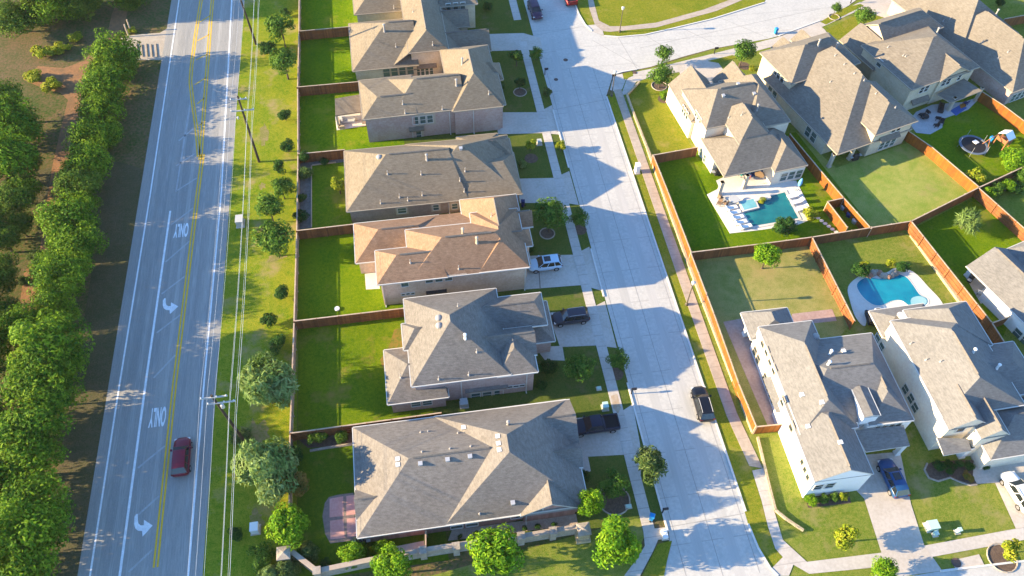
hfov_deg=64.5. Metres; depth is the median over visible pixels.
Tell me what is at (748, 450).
sidewalk
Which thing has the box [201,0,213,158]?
road marking
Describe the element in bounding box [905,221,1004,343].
wooden fence
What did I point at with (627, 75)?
lawn patch
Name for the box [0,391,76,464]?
tree
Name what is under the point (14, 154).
tree
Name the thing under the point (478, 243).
brick house
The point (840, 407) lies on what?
brick house
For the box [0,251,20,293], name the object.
tree
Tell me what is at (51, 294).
tree
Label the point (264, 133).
bare patch
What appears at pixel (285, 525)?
tree
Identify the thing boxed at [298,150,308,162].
tree
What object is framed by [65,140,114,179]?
tree
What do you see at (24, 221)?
tree
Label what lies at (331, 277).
back lawn
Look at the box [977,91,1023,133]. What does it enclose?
wooden fence
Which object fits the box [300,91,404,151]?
back lawn
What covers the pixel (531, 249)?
shrub
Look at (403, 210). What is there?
window
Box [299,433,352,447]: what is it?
mulch bed
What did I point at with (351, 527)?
patio slab
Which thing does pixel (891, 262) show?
shrub
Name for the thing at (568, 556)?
lawn
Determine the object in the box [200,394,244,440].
utility pole
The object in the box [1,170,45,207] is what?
tree
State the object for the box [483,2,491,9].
shrub
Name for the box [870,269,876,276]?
boulder
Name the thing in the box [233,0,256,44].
utility pole
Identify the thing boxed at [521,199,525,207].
wheelie bin
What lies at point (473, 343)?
brick house
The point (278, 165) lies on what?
shrub
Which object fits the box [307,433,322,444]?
shrub
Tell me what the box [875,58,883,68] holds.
window
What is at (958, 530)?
utility cabinet
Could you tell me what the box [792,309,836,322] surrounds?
patio slab
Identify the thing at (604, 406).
utility cabinet
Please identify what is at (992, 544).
bed edging
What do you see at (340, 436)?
shrub
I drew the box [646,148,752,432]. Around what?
retaining wall
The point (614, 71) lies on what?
street lamp
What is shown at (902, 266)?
shrub
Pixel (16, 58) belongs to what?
ground
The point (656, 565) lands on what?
lawn patch
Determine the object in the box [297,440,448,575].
back lawn
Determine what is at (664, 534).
utility cabinet
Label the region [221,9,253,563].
overhead wire
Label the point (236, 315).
overhead wire
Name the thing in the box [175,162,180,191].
road marking
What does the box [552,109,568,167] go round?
kerb
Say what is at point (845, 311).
wooden fence
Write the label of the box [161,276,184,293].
road marking
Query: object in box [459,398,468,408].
air conditioner
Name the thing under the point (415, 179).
brick house
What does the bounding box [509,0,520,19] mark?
sidewalk
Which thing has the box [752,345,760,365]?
window
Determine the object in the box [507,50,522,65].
tree
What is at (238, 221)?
utility cabinet
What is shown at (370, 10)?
brick house
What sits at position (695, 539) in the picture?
tyre band
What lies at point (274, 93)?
verge grass
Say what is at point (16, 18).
tree
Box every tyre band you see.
[547,39,711,575]
[568,37,745,575]
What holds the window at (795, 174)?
in the brick house at (732, 119)
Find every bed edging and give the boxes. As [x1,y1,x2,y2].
[310,443,351,451]
[311,165,311,227]
[513,87,526,96]
[539,227,554,239]
[599,488,629,515]
[651,82,666,90]
[923,463,976,485]
[986,543,1017,572]
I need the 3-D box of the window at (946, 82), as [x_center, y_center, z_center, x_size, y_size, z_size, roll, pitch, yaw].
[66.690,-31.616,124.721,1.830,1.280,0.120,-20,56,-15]
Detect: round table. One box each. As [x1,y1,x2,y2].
[729,195,738,202]
[755,171,764,177]
[920,113,928,118]
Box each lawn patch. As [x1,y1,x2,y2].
[623,71,632,79]
[642,541,671,575]
[709,55,735,62]
[821,4,863,23]
[827,15,881,37]
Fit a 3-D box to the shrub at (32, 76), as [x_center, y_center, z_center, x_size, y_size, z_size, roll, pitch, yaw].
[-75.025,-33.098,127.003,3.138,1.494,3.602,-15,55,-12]
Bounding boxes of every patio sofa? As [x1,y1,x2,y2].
[341,116,354,122]
[864,310,873,325]
[937,101,944,112]
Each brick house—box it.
[343,133,522,222]
[348,0,491,80]
[352,399,586,541]
[353,0,477,27]
[353,194,533,306]
[358,45,505,141]
[383,288,555,412]
[666,61,807,195]
[740,307,914,497]
[757,29,917,167]
[839,7,984,110]
[868,301,1023,468]
[887,0,1023,104]
[963,241,1023,343]
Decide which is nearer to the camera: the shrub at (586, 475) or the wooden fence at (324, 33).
the shrub at (586, 475)
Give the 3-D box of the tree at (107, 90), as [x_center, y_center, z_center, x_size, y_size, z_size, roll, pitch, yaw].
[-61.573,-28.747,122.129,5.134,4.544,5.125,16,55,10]
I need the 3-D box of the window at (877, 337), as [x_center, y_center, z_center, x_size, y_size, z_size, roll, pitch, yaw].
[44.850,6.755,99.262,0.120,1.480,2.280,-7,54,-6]
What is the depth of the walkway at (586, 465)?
90.25 m
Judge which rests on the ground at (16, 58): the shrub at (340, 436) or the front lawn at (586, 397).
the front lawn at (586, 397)
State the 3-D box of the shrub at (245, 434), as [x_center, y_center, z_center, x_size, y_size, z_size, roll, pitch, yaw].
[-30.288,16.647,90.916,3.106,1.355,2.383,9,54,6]
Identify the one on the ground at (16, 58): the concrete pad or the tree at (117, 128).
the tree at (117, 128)
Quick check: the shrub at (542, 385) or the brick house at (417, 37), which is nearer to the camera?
the shrub at (542, 385)
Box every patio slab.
[322,493,355,542]
[330,496,343,516]
[330,519,344,538]
[335,115,365,129]
[346,495,354,514]
[347,518,355,536]
[365,272,379,288]
[716,173,767,186]
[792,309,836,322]
[911,99,974,133]
[966,277,984,302]
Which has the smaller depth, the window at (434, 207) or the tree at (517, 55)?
the window at (434, 207)
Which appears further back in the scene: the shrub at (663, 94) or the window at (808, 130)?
the shrub at (663, 94)
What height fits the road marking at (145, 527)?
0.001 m
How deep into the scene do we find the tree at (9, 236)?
103.73 m
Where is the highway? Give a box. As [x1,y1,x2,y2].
[77,0,243,575]
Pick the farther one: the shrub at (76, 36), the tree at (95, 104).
the shrub at (76, 36)
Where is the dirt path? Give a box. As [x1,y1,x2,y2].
[20,5,127,310]
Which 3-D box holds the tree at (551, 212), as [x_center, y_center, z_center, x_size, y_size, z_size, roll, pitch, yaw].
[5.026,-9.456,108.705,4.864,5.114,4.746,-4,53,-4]
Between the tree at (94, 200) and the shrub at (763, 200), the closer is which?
the tree at (94, 200)
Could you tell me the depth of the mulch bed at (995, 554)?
84.69 m
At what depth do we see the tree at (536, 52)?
130.94 m
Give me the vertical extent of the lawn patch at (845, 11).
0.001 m
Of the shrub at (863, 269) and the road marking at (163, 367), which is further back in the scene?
the shrub at (863, 269)
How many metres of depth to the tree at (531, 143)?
118.28 m
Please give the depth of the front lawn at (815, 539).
87.10 m
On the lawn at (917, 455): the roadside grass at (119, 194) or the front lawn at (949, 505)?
the front lawn at (949, 505)
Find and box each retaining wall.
[626,81,647,149]
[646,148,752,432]
[756,437,803,531]
[910,236,961,301]
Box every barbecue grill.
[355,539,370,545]
[712,169,721,175]
[849,153,862,160]
[967,274,974,282]
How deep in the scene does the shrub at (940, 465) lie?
89.95 m
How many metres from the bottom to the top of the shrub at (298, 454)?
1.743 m
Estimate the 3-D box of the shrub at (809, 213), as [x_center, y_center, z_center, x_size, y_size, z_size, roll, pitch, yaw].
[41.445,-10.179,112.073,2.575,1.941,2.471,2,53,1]
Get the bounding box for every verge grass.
[203,0,298,575]
[608,93,781,567]
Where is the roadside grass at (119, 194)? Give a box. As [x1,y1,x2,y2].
[0,162,143,575]
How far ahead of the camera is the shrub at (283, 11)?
137.53 m
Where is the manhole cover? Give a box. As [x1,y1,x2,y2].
[951,558,960,566]
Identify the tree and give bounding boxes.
[0,0,41,38]
[0,77,24,107]
[0,90,40,140]
[0,107,46,143]
[0,122,45,181]
[0,176,37,218]
[0,209,6,232]
[0,217,22,252]
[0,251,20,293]
[0,267,15,299]
[0,295,21,327]
[0,299,48,347]
[0,317,18,377]
[0,346,80,413]
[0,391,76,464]
[0,401,7,420]
[0,426,70,490]
[0,455,18,494]
[0,465,76,548]
[0,492,75,572]
[0,530,61,575]
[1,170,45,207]
[4,210,35,236]
[5,308,95,378]
[16,0,79,28]
[17,147,43,174]
[21,375,87,423]
[23,249,94,301]
[26,247,70,281]
[29,274,85,317]
[30,340,89,381]
[30,503,72,549]
[33,188,100,239]
[42,220,81,249]
[44,219,110,263]
[44,302,82,323]
[49,161,104,202]
[58,159,77,177]
[59,0,103,21]
[61,115,121,155]
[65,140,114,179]
[67,190,103,214]
[70,166,103,196]
[74,61,134,102]
[74,91,126,125]
[82,27,141,74]
[83,58,106,75]
[86,115,124,149]
[88,80,120,109]
[94,0,124,7]
[106,52,139,78]
[113,0,151,11]
[230,435,298,507]
[235,349,299,409]
[251,218,294,257]
[254,191,284,221]
[263,13,295,46]
[263,501,310,549]
[268,47,297,79]
[270,176,297,198]
[285,471,309,497]
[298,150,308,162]
[330,176,344,193]
[369,541,412,575]
[465,522,524,575]
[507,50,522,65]
[514,77,526,88]
[525,139,536,150]
[529,46,542,58]
[533,197,568,231]
[542,86,551,95]
[554,140,565,150]
[562,353,596,381]
[568,207,589,226]
[577,488,606,516]
[591,514,642,569]
[595,466,630,498]
[605,347,629,370]
[632,445,668,486]
[646,60,674,87]
[654,44,673,61]
[734,38,757,67]
[752,242,782,268]
[831,1,842,14]
[833,524,861,550]
[854,5,876,23]
[870,555,899,575]
[952,207,983,238]
[1001,538,1022,562]
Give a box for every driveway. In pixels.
[490,33,541,50]
[498,105,559,133]
[519,171,578,204]
[525,247,600,289]
[550,301,616,347]
[576,405,640,474]
[676,55,722,83]
[773,24,825,42]
[856,452,940,575]
[859,0,891,17]
[970,456,1023,527]
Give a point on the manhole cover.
(956, 562)
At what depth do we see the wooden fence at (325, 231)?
108.61 m
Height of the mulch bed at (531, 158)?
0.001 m
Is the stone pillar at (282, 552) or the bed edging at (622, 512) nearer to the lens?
the stone pillar at (282, 552)
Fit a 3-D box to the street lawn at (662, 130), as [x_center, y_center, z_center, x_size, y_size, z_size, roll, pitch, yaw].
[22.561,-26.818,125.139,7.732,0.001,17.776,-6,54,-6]
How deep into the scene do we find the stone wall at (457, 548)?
82.73 m
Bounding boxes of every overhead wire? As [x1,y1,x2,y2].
[187,14,233,575]
[195,12,238,575]
[204,13,243,569]
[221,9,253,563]
[221,14,253,575]
[228,18,257,567]
[230,11,258,565]
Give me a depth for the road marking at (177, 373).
95.95 m
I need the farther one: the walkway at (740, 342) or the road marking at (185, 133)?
the road marking at (185, 133)
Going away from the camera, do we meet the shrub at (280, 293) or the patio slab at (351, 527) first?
the patio slab at (351, 527)
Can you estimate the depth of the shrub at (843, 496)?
87.65 m
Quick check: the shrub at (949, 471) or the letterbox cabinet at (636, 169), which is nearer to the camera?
the shrub at (949, 471)
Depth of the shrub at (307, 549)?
82.70 m
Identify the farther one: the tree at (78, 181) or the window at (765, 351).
the tree at (78, 181)
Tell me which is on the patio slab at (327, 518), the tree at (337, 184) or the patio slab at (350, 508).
the patio slab at (350, 508)
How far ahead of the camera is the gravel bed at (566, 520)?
85.99 m
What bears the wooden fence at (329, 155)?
on the gravel bed at (305, 189)
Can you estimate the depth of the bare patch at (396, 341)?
99.56 m
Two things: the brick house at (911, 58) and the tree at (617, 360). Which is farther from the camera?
the brick house at (911, 58)
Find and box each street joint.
[546,71,685,574]
[569,69,722,574]
[593,69,759,572]
[641,9,816,47]
[670,513,742,526]
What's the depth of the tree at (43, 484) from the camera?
81.48 m
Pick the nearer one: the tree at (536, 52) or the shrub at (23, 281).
the shrub at (23, 281)
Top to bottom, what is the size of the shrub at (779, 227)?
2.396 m
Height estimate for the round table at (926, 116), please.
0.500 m
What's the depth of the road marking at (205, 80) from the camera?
128.03 m
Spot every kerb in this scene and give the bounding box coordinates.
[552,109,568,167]
[575,5,592,30]
[590,248,604,296]
[604,2,764,36]
[606,96,746,510]
[616,69,636,73]
[627,382,644,446]
[654,484,668,530]
[747,524,777,575]
[778,20,820,35]
[940,560,1023,571]
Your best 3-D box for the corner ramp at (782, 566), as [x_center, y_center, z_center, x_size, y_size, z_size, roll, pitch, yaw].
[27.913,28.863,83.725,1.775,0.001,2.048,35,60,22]
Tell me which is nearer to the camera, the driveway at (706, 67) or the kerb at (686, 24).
the driveway at (706, 67)
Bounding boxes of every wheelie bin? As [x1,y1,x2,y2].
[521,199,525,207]
[649,512,654,521]
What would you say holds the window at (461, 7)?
in the brick house at (370, 10)
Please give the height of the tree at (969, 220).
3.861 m
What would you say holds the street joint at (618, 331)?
on the street
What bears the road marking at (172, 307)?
on the highway
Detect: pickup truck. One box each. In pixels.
[565,0,577,5]
[577,413,620,437]
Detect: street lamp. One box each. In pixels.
[610,70,616,96]
[618,6,624,32]
[685,280,695,305]
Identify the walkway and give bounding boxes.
[395,541,423,551]
[540,346,564,360]
[582,457,590,471]
[724,318,774,424]
[973,462,995,483]
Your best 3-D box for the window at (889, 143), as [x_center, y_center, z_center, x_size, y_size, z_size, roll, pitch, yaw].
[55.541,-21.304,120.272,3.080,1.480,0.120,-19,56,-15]
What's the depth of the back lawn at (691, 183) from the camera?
113.75 m
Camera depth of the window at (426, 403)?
93.08 m
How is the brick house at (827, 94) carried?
on the lawn at (917, 455)
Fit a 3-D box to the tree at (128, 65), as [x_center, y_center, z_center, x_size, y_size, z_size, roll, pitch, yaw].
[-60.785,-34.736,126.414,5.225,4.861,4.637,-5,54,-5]
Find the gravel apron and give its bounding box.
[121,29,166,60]
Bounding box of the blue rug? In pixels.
[951,105,966,115]
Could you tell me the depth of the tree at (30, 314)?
94.76 m
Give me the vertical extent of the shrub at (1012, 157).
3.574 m
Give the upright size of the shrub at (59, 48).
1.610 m
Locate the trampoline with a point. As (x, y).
(967, 144)
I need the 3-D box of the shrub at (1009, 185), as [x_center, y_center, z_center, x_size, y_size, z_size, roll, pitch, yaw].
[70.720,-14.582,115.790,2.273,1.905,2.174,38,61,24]
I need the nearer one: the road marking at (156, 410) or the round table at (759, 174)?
the road marking at (156, 410)
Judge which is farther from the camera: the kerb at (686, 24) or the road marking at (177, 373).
the kerb at (686, 24)
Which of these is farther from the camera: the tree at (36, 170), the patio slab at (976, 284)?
the tree at (36, 170)
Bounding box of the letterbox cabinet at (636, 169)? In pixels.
[633,162,640,174]
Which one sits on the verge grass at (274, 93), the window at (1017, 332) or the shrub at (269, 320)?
the shrub at (269, 320)
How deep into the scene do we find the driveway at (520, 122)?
123.43 m
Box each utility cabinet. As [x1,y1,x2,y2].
[235,214,244,228]
[249,521,260,535]
[536,139,541,145]
[601,401,608,411]
[625,504,631,508]
[659,529,668,540]
[922,519,940,532]
[931,530,939,537]
[953,527,962,534]
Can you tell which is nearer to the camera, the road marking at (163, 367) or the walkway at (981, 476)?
the walkway at (981, 476)
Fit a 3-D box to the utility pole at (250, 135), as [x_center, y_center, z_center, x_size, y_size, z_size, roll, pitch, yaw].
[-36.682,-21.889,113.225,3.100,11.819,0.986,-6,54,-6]
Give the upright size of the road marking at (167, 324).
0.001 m
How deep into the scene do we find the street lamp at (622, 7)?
135.21 m
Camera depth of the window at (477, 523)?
85.14 m
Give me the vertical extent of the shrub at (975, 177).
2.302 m
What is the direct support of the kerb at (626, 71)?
on the ground at (16, 58)
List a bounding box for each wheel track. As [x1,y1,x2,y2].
[108,0,193,575]
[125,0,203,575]
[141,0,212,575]
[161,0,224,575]
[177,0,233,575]
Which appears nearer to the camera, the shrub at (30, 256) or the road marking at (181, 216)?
the shrub at (30, 256)
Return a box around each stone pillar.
[276,545,294,561]
[574,522,591,544]
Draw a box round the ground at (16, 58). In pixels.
[0,0,856,575]
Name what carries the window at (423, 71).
in the brick house at (417, 37)
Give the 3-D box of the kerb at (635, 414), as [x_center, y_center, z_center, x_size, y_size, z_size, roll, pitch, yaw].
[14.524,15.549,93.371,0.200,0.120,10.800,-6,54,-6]
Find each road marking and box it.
[89,0,179,575]
[118,211,170,575]
[128,550,152,572]
[134,514,152,535]
[138,446,164,468]
[138,495,159,515]
[148,407,165,427]
[153,155,201,567]
[153,355,175,377]
[156,315,179,332]
[157,154,204,566]
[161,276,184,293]
[163,298,177,313]
[165,240,189,261]
[171,208,192,224]
[173,223,188,237]
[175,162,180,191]
[180,105,190,161]
[187,0,231,575]
[189,0,200,156]
[191,0,202,156]
[198,0,211,159]
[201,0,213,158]
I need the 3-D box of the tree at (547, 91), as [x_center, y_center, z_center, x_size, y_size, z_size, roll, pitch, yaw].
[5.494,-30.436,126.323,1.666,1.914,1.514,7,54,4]
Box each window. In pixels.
[383,67,413,76]
[395,207,408,214]
[401,283,408,286]
[411,401,432,407]
[412,113,435,125]
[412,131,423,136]
[417,68,433,75]
[425,277,452,283]
[431,203,440,211]
[445,2,465,9]
[450,202,459,210]
[450,522,478,529]
[469,389,503,397]
[681,104,688,120]
[694,110,701,124]
[702,153,706,163]
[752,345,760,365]
[762,371,767,392]
[764,346,769,357]
[768,86,776,98]
[768,355,773,366]
[771,364,776,375]
[776,72,784,82]
[778,169,803,181]
[780,395,785,407]
[788,420,794,432]
[804,125,817,143]
[812,482,836,489]
[874,332,884,351]
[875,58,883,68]
[875,421,902,427]
[877,138,896,150]
[901,382,909,395]
[906,391,915,404]
[910,401,919,414]
[918,85,929,93]
[940,79,951,86]
[954,428,965,432]
[1008,91,1023,102]
[1011,327,1023,343]
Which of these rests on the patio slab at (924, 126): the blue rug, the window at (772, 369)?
the blue rug
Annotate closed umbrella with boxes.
[795,178,802,191]
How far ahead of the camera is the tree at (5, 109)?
114.04 m
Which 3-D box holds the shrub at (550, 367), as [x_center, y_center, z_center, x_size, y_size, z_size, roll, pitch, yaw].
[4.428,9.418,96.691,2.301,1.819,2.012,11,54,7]
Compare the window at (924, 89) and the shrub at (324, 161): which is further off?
the window at (924, 89)
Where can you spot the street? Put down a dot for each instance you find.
(600, 60)
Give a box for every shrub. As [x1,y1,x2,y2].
[18,275,31,285]
[22,68,41,82]
[25,248,41,263]
[29,45,55,58]
[40,76,62,92]
[50,41,71,54]
[67,31,82,41]
[128,26,136,33]
[227,527,242,541]
[229,427,253,446]
[246,541,275,573]
[256,564,276,575]
[258,41,276,54]
[259,312,277,328]
[269,333,285,355]
[270,556,302,575]
[273,159,285,174]
[274,284,288,299]
[277,109,290,120]
[278,7,292,15]
[279,138,294,151]
[290,445,302,461]
[292,209,309,223]
[294,193,306,203]
[298,540,320,563]
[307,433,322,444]
[313,432,328,442]
[318,157,328,165]
[320,557,330,566]
[335,430,348,444]
[336,537,366,569]
[372,538,390,554]
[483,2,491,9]
[518,159,526,167]
[529,246,535,252]
[535,380,547,390]
[537,362,544,372]
[540,358,558,374]
[582,470,589,481]
[660,89,667,100]
[749,65,755,70]
[758,197,766,203]
[772,217,791,236]
[775,216,797,231]
[802,206,820,220]
[804,493,817,506]
[818,492,830,503]
[830,491,839,502]
[839,492,848,500]
[850,262,871,277]
[886,258,896,266]
[896,261,911,271]
[932,459,946,471]
[944,458,952,467]
[945,468,954,474]
[953,460,964,468]
[963,470,974,482]
[964,166,986,182]
[964,460,975,470]
[982,186,996,197]
[990,180,1005,195]
[995,0,1005,5]
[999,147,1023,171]
[1001,179,1016,192]
[1012,165,1023,183]
[1012,183,1023,193]
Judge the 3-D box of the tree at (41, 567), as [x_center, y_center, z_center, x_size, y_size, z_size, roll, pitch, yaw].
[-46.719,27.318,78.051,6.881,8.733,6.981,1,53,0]
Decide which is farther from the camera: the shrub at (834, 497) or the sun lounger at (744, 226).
the sun lounger at (744, 226)
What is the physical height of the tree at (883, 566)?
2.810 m
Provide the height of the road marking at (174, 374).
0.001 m
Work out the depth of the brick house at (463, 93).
118.57 m
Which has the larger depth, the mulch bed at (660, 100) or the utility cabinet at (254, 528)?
the mulch bed at (660, 100)
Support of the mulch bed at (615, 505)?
on the front lawn at (586, 397)
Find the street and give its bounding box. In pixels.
[524,0,1023,575]
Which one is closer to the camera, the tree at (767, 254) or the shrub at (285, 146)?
the tree at (767, 254)
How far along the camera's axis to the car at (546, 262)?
105.67 m
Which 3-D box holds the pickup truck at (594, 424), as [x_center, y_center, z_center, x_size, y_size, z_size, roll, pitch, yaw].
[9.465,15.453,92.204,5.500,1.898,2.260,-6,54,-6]
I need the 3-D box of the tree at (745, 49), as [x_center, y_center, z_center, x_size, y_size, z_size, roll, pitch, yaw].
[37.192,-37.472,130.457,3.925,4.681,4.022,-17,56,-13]
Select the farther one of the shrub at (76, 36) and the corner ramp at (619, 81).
the shrub at (76, 36)
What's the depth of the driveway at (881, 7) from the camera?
142.94 m
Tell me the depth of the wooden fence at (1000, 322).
101.21 m
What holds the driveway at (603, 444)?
on the front lawn at (586, 397)
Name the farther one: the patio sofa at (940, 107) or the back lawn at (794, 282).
the patio sofa at (940, 107)
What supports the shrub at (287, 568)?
on the verge grass at (274, 93)
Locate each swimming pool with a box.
[707,181,808,232]
[848,268,942,325]
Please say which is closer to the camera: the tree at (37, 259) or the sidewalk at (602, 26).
the tree at (37, 259)
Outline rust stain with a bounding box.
[611,394,620,412]
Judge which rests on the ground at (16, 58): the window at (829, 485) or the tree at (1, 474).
the tree at (1, 474)
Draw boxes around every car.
[170,437,192,476]
[527,0,542,19]
[528,254,562,273]
[551,306,589,327]
[690,386,715,422]
[876,458,910,498]
[999,471,1023,512]
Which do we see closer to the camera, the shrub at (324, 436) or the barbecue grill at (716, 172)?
the shrub at (324, 436)
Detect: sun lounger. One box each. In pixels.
[724,204,737,211]
[727,209,740,215]
[730,214,744,220]
[733,219,747,225]
[738,223,752,230]
[787,191,800,198]
[790,197,804,204]
[795,204,808,211]
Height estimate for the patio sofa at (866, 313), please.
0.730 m
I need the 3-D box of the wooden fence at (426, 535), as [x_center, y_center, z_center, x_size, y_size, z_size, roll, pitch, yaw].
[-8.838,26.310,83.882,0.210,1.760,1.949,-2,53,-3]
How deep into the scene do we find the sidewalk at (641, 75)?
133.90 m
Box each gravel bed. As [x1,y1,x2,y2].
[299,159,343,228]
[448,514,577,540]
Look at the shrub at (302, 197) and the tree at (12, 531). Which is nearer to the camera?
the tree at (12, 531)
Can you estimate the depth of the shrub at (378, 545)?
83.25 m
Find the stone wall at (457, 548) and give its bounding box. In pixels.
[290,524,576,575]
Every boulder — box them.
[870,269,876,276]
[891,270,898,275]
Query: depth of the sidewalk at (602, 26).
139.60 m
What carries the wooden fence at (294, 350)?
on the verge grass at (274, 93)
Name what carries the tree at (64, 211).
on the ground at (16, 58)
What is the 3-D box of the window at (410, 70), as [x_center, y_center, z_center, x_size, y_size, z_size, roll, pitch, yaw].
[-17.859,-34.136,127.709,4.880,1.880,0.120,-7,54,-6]
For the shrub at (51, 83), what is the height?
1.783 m
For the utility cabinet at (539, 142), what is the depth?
120.25 m
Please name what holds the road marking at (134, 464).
on the highway
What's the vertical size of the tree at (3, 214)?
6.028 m
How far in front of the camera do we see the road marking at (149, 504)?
86.69 m
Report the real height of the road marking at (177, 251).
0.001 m
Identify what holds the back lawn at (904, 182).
on the lawn at (917, 455)
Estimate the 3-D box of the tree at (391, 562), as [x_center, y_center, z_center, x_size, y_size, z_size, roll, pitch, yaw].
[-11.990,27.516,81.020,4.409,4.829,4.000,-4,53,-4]
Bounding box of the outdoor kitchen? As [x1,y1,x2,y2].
[346,113,360,120]
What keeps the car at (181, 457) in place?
on the highway
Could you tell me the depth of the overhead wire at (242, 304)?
90.56 m
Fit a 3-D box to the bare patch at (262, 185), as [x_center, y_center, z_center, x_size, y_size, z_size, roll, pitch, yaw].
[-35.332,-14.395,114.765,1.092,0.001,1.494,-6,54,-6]
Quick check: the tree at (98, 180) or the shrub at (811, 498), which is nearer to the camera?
the shrub at (811, 498)
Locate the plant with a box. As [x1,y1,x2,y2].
[295,165,313,179]
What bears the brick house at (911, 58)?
on the lawn at (917, 455)
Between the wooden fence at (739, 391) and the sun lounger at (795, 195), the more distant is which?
the sun lounger at (795, 195)
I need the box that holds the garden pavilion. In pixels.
[335,95,363,124]
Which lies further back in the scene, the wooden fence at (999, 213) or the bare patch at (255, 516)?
the wooden fence at (999, 213)
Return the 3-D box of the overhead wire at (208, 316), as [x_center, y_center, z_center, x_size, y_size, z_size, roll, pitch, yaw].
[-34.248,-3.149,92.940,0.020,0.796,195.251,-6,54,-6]
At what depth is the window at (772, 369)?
93.26 m
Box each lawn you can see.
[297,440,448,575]
[298,234,402,328]
[298,317,432,430]
[299,162,407,239]
[300,37,356,93]
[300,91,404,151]
[301,0,357,39]
[404,0,662,543]
[432,518,643,575]
[578,0,764,35]
[621,0,1023,575]
[629,77,691,153]
[658,132,865,251]
[694,246,847,425]
[754,436,879,560]
[796,132,967,226]
[817,230,986,333]
[910,469,1014,544]
[915,94,1023,185]
[917,197,1023,337]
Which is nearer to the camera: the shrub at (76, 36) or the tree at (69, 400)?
the tree at (69, 400)
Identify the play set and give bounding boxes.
[982,130,1016,150]
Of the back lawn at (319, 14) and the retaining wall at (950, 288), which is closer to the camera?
the retaining wall at (950, 288)
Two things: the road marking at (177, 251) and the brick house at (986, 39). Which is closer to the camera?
the road marking at (177, 251)
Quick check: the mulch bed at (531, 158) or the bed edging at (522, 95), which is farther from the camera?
the bed edging at (522, 95)
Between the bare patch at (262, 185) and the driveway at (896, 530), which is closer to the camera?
the driveway at (896, 530)
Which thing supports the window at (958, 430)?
in the brick house at (958, 374)
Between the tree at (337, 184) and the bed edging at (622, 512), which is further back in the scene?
the tree at (337, 184)
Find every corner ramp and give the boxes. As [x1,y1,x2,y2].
[585,25,603,35]
[610,74,625,90]
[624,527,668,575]
[770,557,792,575]
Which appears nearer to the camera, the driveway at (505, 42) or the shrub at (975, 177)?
the shrub at (975, 177)
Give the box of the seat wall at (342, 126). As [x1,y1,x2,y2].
[337,117,344,128]
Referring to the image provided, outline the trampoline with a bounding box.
[958,130,989,156]
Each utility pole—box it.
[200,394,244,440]
[230,95,259,162]
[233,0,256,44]
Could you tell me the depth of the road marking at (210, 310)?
100.81 m
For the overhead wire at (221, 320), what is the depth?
87.12 m
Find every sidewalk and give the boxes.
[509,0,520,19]
[519,41,653,530]
[588,0,740,31]
[614,89,762,467]
[622,2,860,94]
[752,468,1023,573]
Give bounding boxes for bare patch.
[240,418,269,449]
[248,507,264,530]
[259,123,268,145]
[259,182,265,189]
[267,255,286,262]
[380,328,402,369]
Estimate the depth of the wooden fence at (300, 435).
91.07 m
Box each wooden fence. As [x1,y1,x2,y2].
[288,0,301,506]
[290,412,441,440]
[293,308,403,329]
[296,81,358,95]
[296,224,352,238]
[298,149,344,163]
[299,26,348,40]
[425,530,427,546]
[651,146,697,162]
[651,155,691,257]
[688,220,911,259]
[689,253,757,433]
[752,423,781,433]
[789,133,871,236]
[807,237,854,329]
[823,198,847,231]
[904,131,979,191]
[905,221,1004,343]
[910,167,1023,224]
[972,188,1023,240]
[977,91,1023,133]
[993,316,1009,326]
[1004,15,1023,25]
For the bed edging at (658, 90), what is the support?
on the street lawn at (662, 130)
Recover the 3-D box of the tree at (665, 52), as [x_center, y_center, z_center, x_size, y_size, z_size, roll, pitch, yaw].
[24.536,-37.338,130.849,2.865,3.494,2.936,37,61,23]
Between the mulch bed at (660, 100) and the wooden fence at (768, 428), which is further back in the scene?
the mulch bed at (660, 100)
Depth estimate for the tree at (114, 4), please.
135.44 m
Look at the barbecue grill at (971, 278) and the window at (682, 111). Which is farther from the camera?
the window at (682, 111)
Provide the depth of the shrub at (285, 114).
121.50 m
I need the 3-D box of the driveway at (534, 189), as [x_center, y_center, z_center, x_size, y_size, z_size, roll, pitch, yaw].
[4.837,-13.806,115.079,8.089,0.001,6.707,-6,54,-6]
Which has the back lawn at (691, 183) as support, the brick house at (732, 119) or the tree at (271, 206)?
the brick house at (732, 119)
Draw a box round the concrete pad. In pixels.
[954,554,983,571]
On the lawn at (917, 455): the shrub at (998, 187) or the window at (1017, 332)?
the shrub at (998, 187)
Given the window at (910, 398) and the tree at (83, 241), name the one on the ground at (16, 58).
the tree at (83, 241)
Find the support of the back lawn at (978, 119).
on the lawn at (917, 455)
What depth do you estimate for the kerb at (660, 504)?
87.39 m
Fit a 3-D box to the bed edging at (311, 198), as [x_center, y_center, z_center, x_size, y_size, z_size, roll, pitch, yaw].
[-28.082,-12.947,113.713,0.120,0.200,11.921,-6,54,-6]
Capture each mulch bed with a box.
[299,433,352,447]
[514,88,525,95]
[525,154,537,162]
[541,228,553,237]
[575,225,586,234]
[601,489,628,513]
[613,368,623,379]
[652,82,665,89]
[658,96,666,102]
[738,62,749,69]
[807,492,850,507]
[924,460,975,483]
[988,545,1015,570]
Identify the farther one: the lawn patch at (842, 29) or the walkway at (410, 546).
the lawn patch at (842, 29)
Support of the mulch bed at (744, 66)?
on the lawn at (917, 455)

